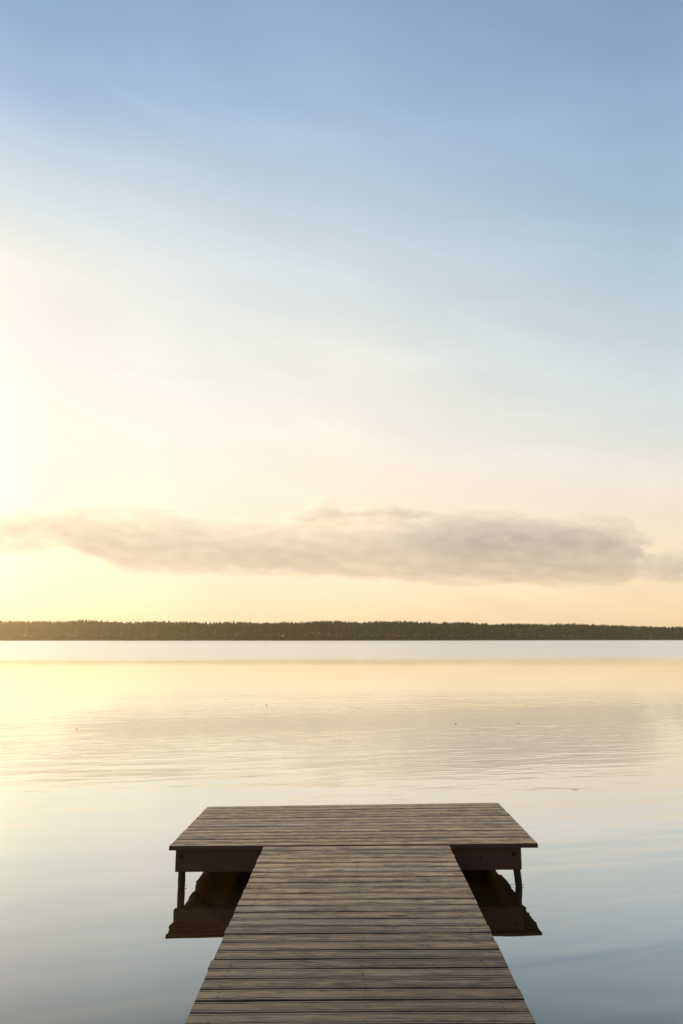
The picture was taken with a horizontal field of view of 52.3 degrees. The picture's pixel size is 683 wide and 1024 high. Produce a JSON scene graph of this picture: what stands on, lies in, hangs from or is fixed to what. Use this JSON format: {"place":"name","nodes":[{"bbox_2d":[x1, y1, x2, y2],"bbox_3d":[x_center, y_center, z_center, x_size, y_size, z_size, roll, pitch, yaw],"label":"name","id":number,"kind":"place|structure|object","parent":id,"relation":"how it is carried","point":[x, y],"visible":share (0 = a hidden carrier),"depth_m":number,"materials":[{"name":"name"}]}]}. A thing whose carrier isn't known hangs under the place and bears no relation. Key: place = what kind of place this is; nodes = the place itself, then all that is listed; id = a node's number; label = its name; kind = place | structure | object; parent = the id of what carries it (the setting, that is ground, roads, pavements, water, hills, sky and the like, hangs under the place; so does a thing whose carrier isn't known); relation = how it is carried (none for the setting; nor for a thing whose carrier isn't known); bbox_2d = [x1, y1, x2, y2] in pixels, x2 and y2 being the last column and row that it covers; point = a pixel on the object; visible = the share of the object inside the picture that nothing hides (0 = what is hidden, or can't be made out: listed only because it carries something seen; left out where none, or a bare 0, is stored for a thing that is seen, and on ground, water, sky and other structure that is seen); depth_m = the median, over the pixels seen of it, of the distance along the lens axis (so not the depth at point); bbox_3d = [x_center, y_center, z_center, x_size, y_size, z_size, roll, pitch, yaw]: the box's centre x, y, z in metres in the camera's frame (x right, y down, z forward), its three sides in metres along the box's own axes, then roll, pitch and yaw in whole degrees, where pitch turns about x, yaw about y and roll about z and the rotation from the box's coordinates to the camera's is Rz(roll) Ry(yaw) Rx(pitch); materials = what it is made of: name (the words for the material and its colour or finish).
{"place":"outdoors","nodes":[
{"label":"outdoors","id":0,"kind":"place"},
{"bbox_2d":[0,639,680,640],"bbox_3d":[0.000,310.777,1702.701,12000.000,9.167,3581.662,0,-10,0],"label":"ground","id":1,"kind":"structure","parent":0,"point":[330,639],"depth_m":791.36,"materials":[{"name":"green plant"}]},
{"bbox_2d":[154,626,158,637],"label":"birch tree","id":2,"kind":"object","parent":1,"relation":"on","point":[156,631],"visible":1,"depth_m":773.21,"materials":[{"name":"green plant"}]},
{"bbox_2d":[0,619,682,639],"bbox_3d":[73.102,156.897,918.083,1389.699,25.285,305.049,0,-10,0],"label":"forest","id":3,"kind":"object","parent":1,"relation":"on","point":[142,630],"visible":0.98,"depth_m":796.46,"materials":[{"name":"green plant"}]},
{"bbox_2d":[1,639,681,640],"bbox_3d":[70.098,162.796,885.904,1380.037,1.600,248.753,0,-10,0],"label":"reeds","id":4,"kind":"object","parent":1,"relation":"on","point":[391,639],"visible":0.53,"depth_m":961.98,"materials":[{"name":"plant"}]},
{"bbox_2d":[0,640,682,1023],"bbox_3d":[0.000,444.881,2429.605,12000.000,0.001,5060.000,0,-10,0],"label":"lake","id":5,"kind":"structure","parent":0,"point":[124,766],"depth_m":9.69,"materials":[{"name":"liquid"}]},
{"bbox_2d":[169,803,537,1023],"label":"wooden pier","id":6,"kind":"structure","parent":5,"relation":"in","point":[357,914],"depth_m":4.22,"materials":[{"name":"brown wood"}]},
{"bbox_2d":[0,0,682,636],"label":"sky","id":7,"kind":"structure","parent":0,"point":[360,311],"materials":[{"name":"blue"}]}
]}

